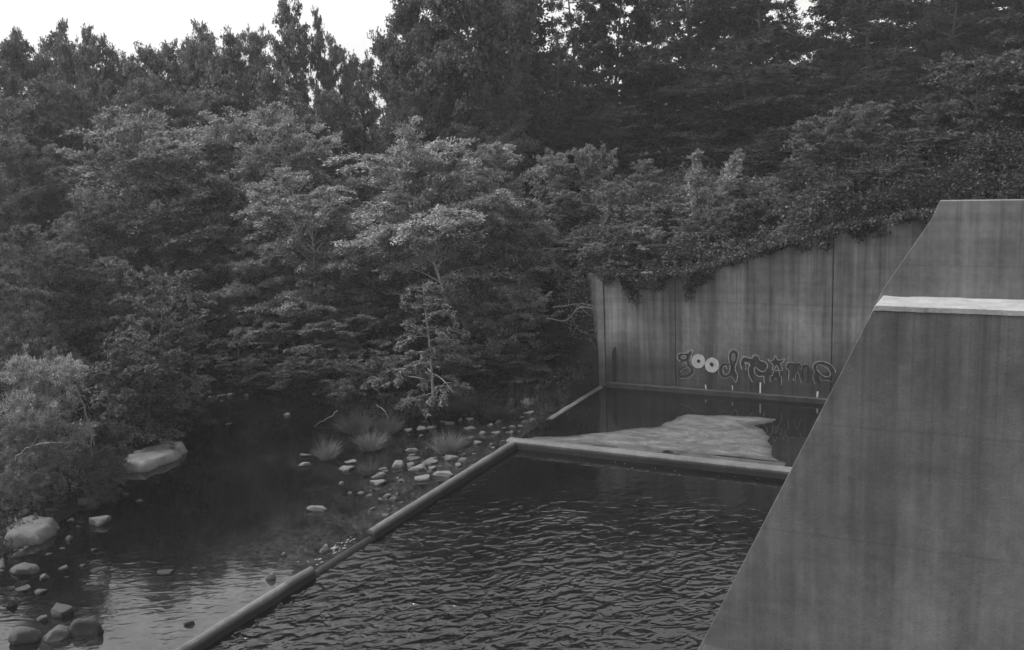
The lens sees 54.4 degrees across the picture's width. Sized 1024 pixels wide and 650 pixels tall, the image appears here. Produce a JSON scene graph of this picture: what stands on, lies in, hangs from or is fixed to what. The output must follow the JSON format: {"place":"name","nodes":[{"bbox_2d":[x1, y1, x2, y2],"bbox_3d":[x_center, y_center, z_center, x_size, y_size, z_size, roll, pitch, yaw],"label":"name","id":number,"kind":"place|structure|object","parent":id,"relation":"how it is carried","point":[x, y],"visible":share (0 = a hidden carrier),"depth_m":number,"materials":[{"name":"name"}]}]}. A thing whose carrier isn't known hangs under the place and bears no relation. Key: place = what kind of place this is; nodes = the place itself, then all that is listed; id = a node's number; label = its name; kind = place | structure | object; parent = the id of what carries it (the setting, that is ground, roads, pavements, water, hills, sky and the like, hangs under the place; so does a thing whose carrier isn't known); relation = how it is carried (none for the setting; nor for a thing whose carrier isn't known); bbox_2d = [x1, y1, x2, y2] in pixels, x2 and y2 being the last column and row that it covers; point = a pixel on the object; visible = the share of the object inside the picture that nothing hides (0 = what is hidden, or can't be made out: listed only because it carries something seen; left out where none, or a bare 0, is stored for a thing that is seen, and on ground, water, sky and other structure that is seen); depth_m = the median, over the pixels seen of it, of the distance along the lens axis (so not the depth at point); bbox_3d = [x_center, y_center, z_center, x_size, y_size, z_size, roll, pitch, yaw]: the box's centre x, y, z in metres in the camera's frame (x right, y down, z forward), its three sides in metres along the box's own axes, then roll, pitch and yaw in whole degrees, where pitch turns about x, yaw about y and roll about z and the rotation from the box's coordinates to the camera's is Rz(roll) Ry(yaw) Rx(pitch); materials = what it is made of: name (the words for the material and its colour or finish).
{"place":"outdoors","nodes":[
{"label":"outdoors","id":0,"kind":"place"},
{"bbox_2d":[0,373,559,649],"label":"river water","id":1,"kind":"structure","parent":0,"point":[220,518],"depth_m":19.85,"materials":[{"name":"liquid"}]},
{"bbox_2d":[204,449,785,649],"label":"basin water","id":2,"kind":"structure","parent":0,"point":[527,550],"depth_m":17.15,"materials":[{"name":"liquid"}]},
{"bbox_2d":[698,296,1023,649],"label":"wall","id":3,"kind":"structure","parent":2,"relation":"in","point":[894,519],"depth_m":12.45,"materials":[{"name":"concrete"}]},
{"bbox_2d":[875,199,1023,304],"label":"concrete buttress","id":4,"kind":"structure","parent":3,"relation":"on","point":[972,249],"depth_m":22.20,"materials":[{"name":"concrete"}]},
{"bbox_2d":[0,0,1006,136],"label":"sky","id":5,"kind":"structure","parent":0,"point":[124,22],"materials":[{"name":"white"}]},
{"bbox_2d":[0,85,1023,555],"bbox_3d":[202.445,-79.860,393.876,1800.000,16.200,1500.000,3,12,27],"label":"ground","id":6,"kind":"structure","parent":0,"point":[588,353],"depth_m":29.24,"materials":[{"name":"soil"}]},
{"bbox_2d":[0,278,56,451],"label":"leafy tree","id":7,"kind":"object","parent":6,"relation":"on","point":[14,337],"visible":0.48,"depth_m":21.92,"materials":[{"name":"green plant"}]},
{"bbox_2d":[3,515,58,547],"bbox_3d":[-9.417,4.138,19.489,1.500,0.556,1.590,3,12,27],"label":"boulder","id":8,"kind":"object","parent":6,"relation":"on","point":[40,530],"visible":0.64,"depth_m":19.19,"materials":[{"name":"stone"}]},
{"bbox_2d":[0,416,70,510],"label":"shrub","id":9,"kind":"object","parent":6,"relation":"on","point":[15,430],"visible":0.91,"depth_m":20.20,"materials":[{"name":"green plant"}]},
{"bbox_2d":[0,119,85,334],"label":"leafy tree","id":10,"kind":"object","parent":6,"relation":"on","point":[33,202],"visible":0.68,"depth_m":35.03,"materials":[{"name":"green plant"}]},
{"bbox_2d":[4,72,87,248],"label":"leafy tree","id":11,"kind":"object","parent":6,"relation":"on","point":[47,128],"visible":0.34,"depth_m":39.86,"materials":[{"name":"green plant"}]},
{"bbox_2d":[0,342,98,496],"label":"shrub","id":12,"kind":"object","parent":6,"relation":"on","point":[51,397],"visible":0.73,"depth_m":20.98,"materials":[{"name":"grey plant"}]},
{"bbox_2d":[0,223,115,386],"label":"leafy tree","id":13,"kind":"object","parent":6,"relation":"on","point":[38,273],"visible":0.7,"depth_m":26.87,"materials":[{"name":"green plant"}]},
{"bbox_2d":[0,394,153,549],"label":"bank weeds","id":14,"kind":"object","parent":6,"relation":"on","point":[63,499],"visible":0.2,"depth_m":20.86,"materials":[{"name":"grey plant"}]},
{"bbox_2d":[31,77,127,291],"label":"leafy tree","id":15,"kind":"object","parent":6,"relation":"on","point":[84,121],"visible":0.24,"depth_m":40.06,"materials":[{"name":"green plant"}]},
{"bbox_2d":[52,34,109,209],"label":"leafy tree","id":16,"kind":"object","parent":6,"relation":"on","point":[85,56],"visible":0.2,"depth_m":42.78,"materials":[{"name":"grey plant"}]},
{"bbox_2d":[64,441,136,509],"bbox_3d":[-8.699,3.228,21.093,1.354,1.479,1.283,-12,14,-42],"label":"shrub","id":17,"kind":"object","parent":6,"relation":"on","point":[104,454],"visible":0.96,"depth_m":20.96,"materials":[{"name":"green plant"}]},
{"bbox_2d":[41,187,161,348],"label":"leafy tree","id":18,"kind":"object","parent":6,"relation":"on","point":[106,231],"visible":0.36,"depth_m":32.55,"materials":[{"name":"grey plant"}]},
{"bbox_2d":[41,241,172,396],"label":"leafy tree","id":19,"kind":"object","parent":6,"relation":"on","point":[85,281],"visible":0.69,"depth_m":27.85,"materials":[{"name":"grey plant"}]},
{"bbox_2d":[78,414,135,481],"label":"shrub","id":20,"kind":"object","parent":6,"relation":"on","point":[104,436],"visible":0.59,"depth_m":22.23,"materials":[{"name":"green plant"}]},
{"bbox_2d":[93,33,140,109],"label":"leafy tree","id":21,"kind":"object","parent":6,"relation":"on","point":[112,64],"visible":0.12,"depth_m":44.51,"materials":[{"name":"grey plant"}]},
{"bbox_2d":[66,335,214,448],"bbox_3d":[-9.405,1.664,25.069,3.633,2.947,3.498,-7,11,-22],"label":"shrub","id":22,"kind":"object","parent":6,"relation":"on","point":[121,402],"visible":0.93,"depth_m":24.68,"materials":[{"name":"grey plant"}]},
{"bbox_2d":[95,69,197,275],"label":"leafy tree","id":23,"kind":"object","parent":6,"relation":"on","point":[142,92],"visible":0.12,"depth_m":39.38,"materials":[{"name":"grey plant"}]},
{"bbox_2d":[46,104,254,341],"bbox_3d":[-12.646,-3.514,35.598,7.978,8.647,7.783,-10,13,-37],"label":"leafy tree","id":24,"kind":"object","parent":6,"relation":"on","point":[116,157],"visible":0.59,"depth_m":33.48,"materials":[{"name":"grey plant"}]},
{"bbox_2d":[118,441,187,472],"bbox_3d":[-8.697,3.283,24.027,1.680,0.557,2.490,3,12,27],"label":"boulder","id":25,"kind":"object","parent":6,"relation":"on","point":[147,459],"visible":0.59,"depth_m":23.70,"materials":[{"name":"stone"}]},
{"bbox_2d":[118,41,188,218],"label":"leafy tree","id":26,"kind":"object","parent":6,"relation":"on","point":[150,59],"visible":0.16,"depth_m":42.71,"materials":[{"name":"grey plant"}]},
{"bbox_2d":[94,259,225,431],"bbox_3d":[-9.252,0.640,25.925,3.495,4.881,2.926,3,11,26],"label":"sapling","id":27,"kind":"object","parent":6,"relation":"on","point":[156,283],"visible":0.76,"depth_m":25.56,"materials":[{"name":"grey plant"}]},
{"bbox_2d":[128,263,227,355],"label":"leafy tree","id":28,"kind":"object","parent":6,"relation":"on","point":[196,284],"visible":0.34,"depth_m":32.84,"materials":[{"name":"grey plant"}]},
{"bbox_2d":[135,348,221,431],"bbox_3d":[-8.881,1.782,26.420,2.175,2.447,2.481,4,12,31],"label":"shrub","id":29,"kind":"object","parent":6,"relation":"on","point":[187,367],"visible":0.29,"depth_m":26.31,"materials":[{"name":"grey plant"}]},
{"bbox_2d":[141,74,231,298],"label":"leafy tree","id":30,"kind":"object","parent":6,"relation":"on","point":[185,116],"visible":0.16,"depth_m":39.33,"materials":[{"name":"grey plant"}]},
{"bbox_2d":[178,18,238,252],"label":"leafy tree","id":31,"kind":"object","parent":6,"relation":"on","point":[194,64],"visible":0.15,"depth_m":42.80,"materials":[{"name":"grey plant"}]},
{"bbox_2d":[128,203,292,351],"bbox_3d":[-10.205,-1.585,34.673,5.813,5.576,5.397,-5,11,-14],"label":"leafy tree","id":32,"kind":"object","parent":6,"relation":"on","point":[194,242],"visible":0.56,"depth_m":33.17,"materials":[{"name":"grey plant"}]},
{"bbox_2d":[184,65,258,286],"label":"leafy tree","id":33,"kind":"object","parent":6,"relation":"on","point":[222,93],"visible":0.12,"depth_m":40.32,"materials":[{"name":"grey plant"}]},
{"bbox_2d":[126,106,333,328],"bbox_3d":[-10.073,-3.759,36.510,7.182,8.569,6.121,-5,11,-17],"label":"leafy tree","id":34,"kind":"object","parent":6,"relation":"on","point":[224,145],"visible":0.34,"depth_m":34.90,"materials":[{"name":"grey plant"}]},
{"bbox_2d":[175,281,292,364],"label":"leafy tree","id":35,"kind":"object","parent":6,"relation":"on","point":[228,344],"visible":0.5,"depth_m":32.35,"materials":[{"name":"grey plant"}]},
{"bbox_2d":[219,24,279,212],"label":"leafy tree","id":36,"kind":"object","parent":6,"relation":"on","point":[244,84],"visible":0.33,"depth_m":43.63,"materials":[{"name":"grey plant"}]},
{"bbox_2d":[214,350,310,393],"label":"shrub","id":37,"kind":"object","parent":6,"relation":"on","point":[255,366],"visible":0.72,"depth_m":30.40,"materials":[{"name":"grey plant"}]},
{"bbox_2d":[207,230,325,353],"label":"leafy tree","id":38,"kind":"object","parent":6,"relation":"on","point":[244,267],"visible":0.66,"depth_m":31.88,"materials":[{"name":"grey plant"}]},
{"bbox_2d":[245,62,331,261],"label":"leafy tree","id":39,"kind":"object","parent":6,"relation":"on","point":[268,87],"visible":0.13,"depth_m":39.34,"materials":[{"name":"grey plant"}]},
{"bbox_2d":[212,101,367,334],"bbox_3d":[-7.696,-3.651,35.550,6.144,8.675,6.299,8,14,44],"label":"leafy tree","id":40,"kind":"object","parent":6,"relation":"on","point":[280,144],"visible":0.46,"depth_m":33.82,"materials":[{"name":"grey plant"}]},
{"bbox_2d":[257,0,323,182],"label":"leafy tree","id":41,"kind":"object","parent":6,"relation":"on","point":[287,46],"visible":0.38,"depth_m":43.24,"materials":[{"name":"grey plant"}]},
{"bbox_2d":[0,199,593,447],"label":"undergrowth","id":42,"kind":"object","parent":6,"relation":"on","point":[101,411],"visible":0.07,"depth_m":29.53,"materials":[{"name":"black plant"}]},
{"bbox_2d":[265,348,367,394],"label":"shrub","id":43,"kind":"object","parent":6,"relation":"on","point":[307,370],"visible":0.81,"depth_m":29.31,"materials":[{"name":"grey plant"}]},
{"bbox_2d":[229,165,415,358],"bbox_3d":[-5.844,-1.954,32.341,6.335,6.525,5.881,6,13,37],"label":"locust tree","id":44,"kind":"object","parent":6,"relation":"on","point":[353,265],"visible":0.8,"depth_m":31.20,"materials":[{"name":"grey plant"}]},
{"bbox_2d":[306,5,347,182],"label":"leafy tree","id":45,"kind":"object","parent":6,"relation":"on","point":[315,55],"visible":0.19,"depth_m":44.18,"materials":[{"name":"grey plant"}]},
{"bbox_2d":[278,267,385,357],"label":"leafy tree","id":46,"kind":"object","parent":6,"relation":"on","point":[315,291],"visible":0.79,"depth_m":30.50,"materials":[{"name":"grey plant"}]},
{"bbox_2d":[296,82,368,233],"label":"leafy tree","id":47,"kind":"object","parent":6,"relation":"on","point":[333,106],"visible":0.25,"depth_m":39.55,"materials":[{"name":"grey plant"}]},
{"bbox_2d":[298,306,416,371],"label":"leafy tree","id":48,"kind":"object","parent":6,"relation":"on","point":[378,350],"visible":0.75,"depth_m":29.98,"materials":[{"name":"grey plant"}]},
{"bbox_2d":[340,49,383,275],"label":"leafy tree","id":49,"kind":"object","parent":6,"relation":"on","point":[360,98],"visible":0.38,"depth_m":43.27,"materials":[{"name":"grey plant"}]},
{"bbox_2d":[319,350,419,401],"bbox_3d":[-3.977,1.463,28.342,2.808,1.432,2.916,2,11,23],"label":"shrub","id":50,"kind":"object","parent":6,"relation":"on","point":[353,389],"visible":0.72,"depth_m":28.03,"materials":[{"name":"grey plant"}]},
{"bbox_2d":[174,386,602,649],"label":"end sill","id":51,"kind":"structure","parent":6,"relation":"on","point":[237,619],"depth_m":17.86,"materials":[{"name":"concrete"}]},
{"bbox_2d":[362,1,436,283],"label":"leafy tree","id":52,"kind":"object","parent":6,"relation":"on","point":[383,47],"visible":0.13,"depth_m":40.47,"materials":[{"name":"grey plant"}]},
{"bbox_2d":[356,308,446,364],"bbox_3d":[-3.368,0.335,30.640,2.921,1.955,2.561,-5,11,-12],"label":"shrub","id":53,"kind":"object","parent":6,"relation":"on","point":[393,316],"visible":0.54,"depth_m":30.26,"materials":[{"name":"grey plant"}]},
{"bbox_2d":[358,68,456,277],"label":"leafy tree","id":54,"kind":"object","parent":6,"relation":"on","point":[402,111],"visible":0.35,"depth_m":39.25,"materials":[{"name":"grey plant"}]},
{"bbox_2d":[357,248,464,315],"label":"leafy tree","id":55,"kind":"object","parent":6,"relation":"on","point":[394,285],"visible":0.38,"depth_m":33.65,"materials":[{"name":"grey plant"}]},
{"bbox_2d":[360,280,474,418],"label":"sapling","id":56,"kind":"object","parent":6,"relation":"on","point":[429,356],"visible":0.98,"depth_m":26.23,"materials":[{"name":"grey plant"}]},
{"bbox_2d":[318,115,524,321],"bbox_3d":[-2.413,-2.535,30.157,5.506,7.487,6.491,2,11,22],"label":"locust tree","id":57,"kind":"object","parent":6,"relation":"on","point":[448,222],"visible":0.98,"depth_m":29.50,"materials":[{"name":"grey plant"}]},
{"bbox_2d":[379,0,469,277],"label":"leafy tree","id":58,"kind":"object","parent":6,"relation":"on","point":[416,47],"visible":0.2,"depth_m":39.76,"materials":[{"name":"grey plant"}]},
{"bbox_2d":[257,350,594,433],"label":"shore weeds","id":59,"kind":"object","parent":6,"relation":"on","point":[549,408],"visible":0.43,"depth_m":27.79,"materials":[{"name":"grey plant"}]},
{"bbox_2d":[421,339,512,383],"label":"shrub","id":60,"kind":"object","parent":6,"relation":"on","point":[476,358],"visible":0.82,"depth_m":28.39,"materials":[{"name":"grey plant"}]},
{"bbox_2d":[409,0,529,260],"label":"leafy tree","id":61,"kind":"object","parent":6,"relation":"on","point":[458,64],"visible":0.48,"depth_m":38.59,"materials":[{"name":"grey plant"}]},
{"bbox_2d":[448,255,527,345],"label":"leafy tree","id":62,"kind":"object","parent":6,"relation":"on","point":[489,291],"visible":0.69,"depth_m":30.65,"materials":[{"name":"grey plant"}]},
{"bbox_2d":[448,70,540,278],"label":"leafy tree","id":63,"kind":"object","parent":6,"relation":"on","point":[501,105],"visible":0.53,"depth_m":38.28,"materials":[{"name":"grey plant"}]},
{"bbox_2d":[429,141,581,337],"bbox_3d":[-0.531,-2.583,31.912,4.826,6.496,5.541,-9,12,-33],"label":"locust tree","id":64,"kind":"object","parent":6,"relation":"on","point":[493,155],"visible":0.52,"depth_m":30.93,"materials":[{"name":"grey plant"}]},
{"bbox_2d":[463,286,562,362],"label":"leafy tree","id":65,"kind":"object","parent":6,"relation":"on","point":[532,321],"visible":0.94,"depth_m":29.44,"materials":[{"name":"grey plant"}]},
{"bbox_2d":[470,0,565,255],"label":"leafy tree","id":66,"kind":"object","parent":6,"relation":"on","point":[526,21],"visible":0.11,"depth_m":41.68,"materials":[{"name":"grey plant"}]},
{"bbox_2d":[482,347,562,384],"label":"shrub","id":67,"kind":"object","parent":6,"relation":"on","point":[516,364],"visible":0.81,"depth_m":28.78,"materials":[{"name":"grey plant"}]},
{"bbox_2d":[492,207,566,291],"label":"leafy tree","id":68,"kind":"object","parent":6,"relation":"on","point":[512,248],"visible":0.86,"depth_m":30.69,"materials":[{"name":"grey plant"}]},
{"bbox_2d":[472,0,588,195],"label":"leafy tree","id":69,"kind":"object","parent":6,"relation":"on","point":[542,32],"visible":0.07,"depth_m":44.23,"materials":[{"name":"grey plant"}]},
{"bbox_2d":[502,54,600,239],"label":"leafy tree","id":70,"kind":"object","parent":6,"relation":"on","point":[544,132],"visible":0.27,"depth_m":40.22,"materials":[{"name":"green plant"}]},
{"bbox_2d":[528,146,589,219],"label":"shrub","id":71,"kind":"object","parent":6,"relation":"on","point":[560,181],"visible":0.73,"depth_m":34.42,"materials":[{"name":"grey plant"}]},
{"bbox_2d":[538,187,603,230],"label":"shrub","id":72,"kind":"object","parent":6,"relation":"on","point":[567,199],"visible":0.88,"depth_m":32.67,"materials":[{"name":"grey plant"}]},
{"bbox_2d":[546,106,637,184],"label":"leafy tree","id":73,"kind":"object","parent":6,"relation":"on","point":[576,140],"visible":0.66,"depth_m":38.86,"materials":[{"name":"grey plant"}]},
{"bbox_2d":[569,139,625,217],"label":"shrub","id":74,"kind":"object","parent":6,"relation":"on","point":[592,155],"visible":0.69,"depth_m":34.45,"materials":[{"name":"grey plant"}]},
{"bbox_2d":[584,174,643,239],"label":"shrub","id":75,"kind":"object","parent":6,"relation":"on","point":[605,203],"visible":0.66,"depth_m":31.07,"materials":[{"name":"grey plant"}]},
{"bbox_2d":[553,0,682,177],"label":"leafy tree","id":76,"kind":"object","parent":6,"relation":"on","point":[605,14],"visible":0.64,"depth_m":42.38,"materials":[{"name":"grey plant"}]},
{"bbox_2d":[582,103,679,188],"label":"tree","id":77,"kind":"object","parent":6,"relation":"on","point":[627,118],"visible":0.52,"depth_m":39.78,"materials":[{"name":"grey plant"}]},
{"bbox_2d":[506,437,791,478],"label":"cross sill","id":78,"kind":"structure","parent":6,"relation":"on","point":[724,466],"depth_m":22.34,"materials":[{"name":"concrete"}]},
{"bbox_2d":[622,196,693,250],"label":"shrub","id":79,"kind":"object","parent":6,"relation":"on","point":[662,214],"visible":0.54,"depth_m":29.66,"materials":[{"name":"grey plant"}]},
{"bbox_2d":[597,48,723,182],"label":"tree","id":80,"kind":"object","parent":6,"relation":"on","point":[654,69],"visible":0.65,"depth_m":41.43,"materials":[{"name":"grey plant"}]},
{"bbox_2d":[619,0,775,142],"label":"pine tree","id":81,"kind":"object","parent":6,"relation":"on","point":[689,58],"visible":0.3,"depth_m":44.56,"materials":[{"name":"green plant"}]},
{"bbox_2d":[544,152,869,347],"bbox_3d":[6.617,-2.948,32.410,9.574,5.928,11.332,3,12,27],"label":"vine cover","id":82,"kind":"object","parent":6,"relation":"on","point":[755,240],"visible":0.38,"depth_m":28.95,"materials":[{"name":"grey plant"}]},
{"bbox_2d":[630,80,791,182],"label":"pine tree","id":83,"kind":"object","parent":6,"relation":"on","point":[711,151],"visible":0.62,"depth_m":40.03,"materials":[{"name":"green plant"}]},
{"bbox_2d":[680,147,745,233],"bbox_3d":[5.903,-3.716,29.476,2.081,3.054,1.668,0,10,10],"label":"shrub","id":84,"kind":"object","parent":6,"relation":"on","point":[695,179],"visible":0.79,"depth_m":29.20,"materials":[{"name":"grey plant"}]},
{"bbox_2d":[655,36,821,163],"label":"pine tree","id":85,"kind":"object","parent":6,"relation":"on","point":[789,105],"visible":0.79,"depth_m":39.45,"materials":[{"name":"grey plant"}]},
{"bbox_2d":[689,0,817,162],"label":"pine tree","id":86,"kind":"object","parent":6,"relation":"on","point":[795,43],"visible":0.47,"depth_m":43.69,"materials":[{"name":"grey plant"}]},
{"bbox_2d":[596,211,934,403],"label":"retaining wall","id":87,"kind":"structure","parent":6,"relation":"on","point":[787,324],"depth_m":26.68,"materials":[{"name":"concrete"}]},
{"bbox_2d":[591,206,936,306],"bbox_3d":[6.331,-1.709,26.195,9.352,2.796,0.507,3,12,27],"label":"ivy","id":88,"kind":"object","parent":87,"relation":"attached to","point":[695,274],"visible":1,"depth_m":26.23,"materials":[{"name":"grey plant"}]},
{"bbox_2d":[711,126,830,181],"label":"pine tree","id":89,"kind":"object","parent":6,"relation":"on","point":[760,168],"visible":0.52,"depth_m":36.26,"materials":[{"name":"grey plant"}]},
{"bbox_2d":[744,62,872,155],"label":"leafy tree","id":90,"kind":"object","parent":6,"relation":"on","point":[819,84],"visible":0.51,"depth_m":41.01,"materials":[{"name":"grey plant"}]},
{"bbox_2d":[780,112,847,182],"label":"shrub","id":91,"kind":"object","parent":6,"relation":"on","point":[822,133],"visible":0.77,"depth_m":32.27,"materials":[{"name":"grey plant"}]},
{"bbox_2d":[798,0,905,94],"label":"tree","id":92,"kind":"object","parent":6,"relation":"on","point":[820,34],"visible":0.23,"depth_m":47.75,"materials":[{"name":"grey plant"}]},
{"bbox_2d":[809,97,900,169],"bbox_3d":[11.194,-5.999,31.923,2.723,2.635,2.387,-6,11,-19],"label":"shrub","id":93,"kind":"object","parent":6,"relation":"on","point":[864,119],"visible":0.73,"depth_m":31.67,"materials":[{"name":"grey plant"}]},
{"bbox_2d":[806,0,935,138],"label":"pine tree","id":94,"kind":"object","parent":6,"relation":"on","point":[845,71],"visible":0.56,"depth_m":44.12,"materials":[{"name":"grey plant"}]},
{"bbox_2d":[817,46,933,136],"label":"pine tree","id":95,"kind":"object","parent":6,"relation":"on","point":[896,113],"visible":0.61,"depth_m":39.21,"materials":[{"name":"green plant"}]},
{"bbox_2d":[771,109,1023,235],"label":"brambles","id":96,"kind":"object","parent":6,"relation":"on","point":[888,198],"visible":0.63,"depth_m":26.04,"materials":[{"name":"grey plant"}]},
{"bbox_2d":[872,0,975,98],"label":"tree","id":97,"kind":"object","parent":6,"relation":"on","point":[911,17],"visible":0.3,"depth_m":47.89,"materials":[{"name":"grey plant"}]},
{"bbox_2d":[913,0,997,104],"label":"pine tree","id":98,"kind":"object","parent":6,"relation":"on","point":[944,40],"visible":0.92,"depth_m":45.02,"materials":[{"name":"grey plant"}]},
{"bbox_2d":[889,48,1023,145],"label":"shrub","id":99,"kind":"object","parent":6,"relation":"on","point":[940,114],"visible":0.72,"depth_m":29.02,"materials":[{"name":"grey plant"}]},
{"bbox_2d":[931,0,1023,84],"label":"pine tree","id":100,"kind":"object","parent":6,"relation":"on","point":[1007,40],"visible":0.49,"depth_m":43.40,"materials":[{"name":"grey plant"}]},
{"bbox_2d":[520,386,823,466],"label":"pool water","id":101,"kind":"structure","parent":0,"point":[788,429],"depth_m":25.71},
{"bbox_2d":[525,414,785,465],"bbox_3d":[5.774,2.608,24.017,10.950,0.138,4.850,3,12,27],"label":"silt bar","id":102,"kind":"object","parent":101,"relation":"in","point":[702,436],"visible":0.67,"depth_m":23.65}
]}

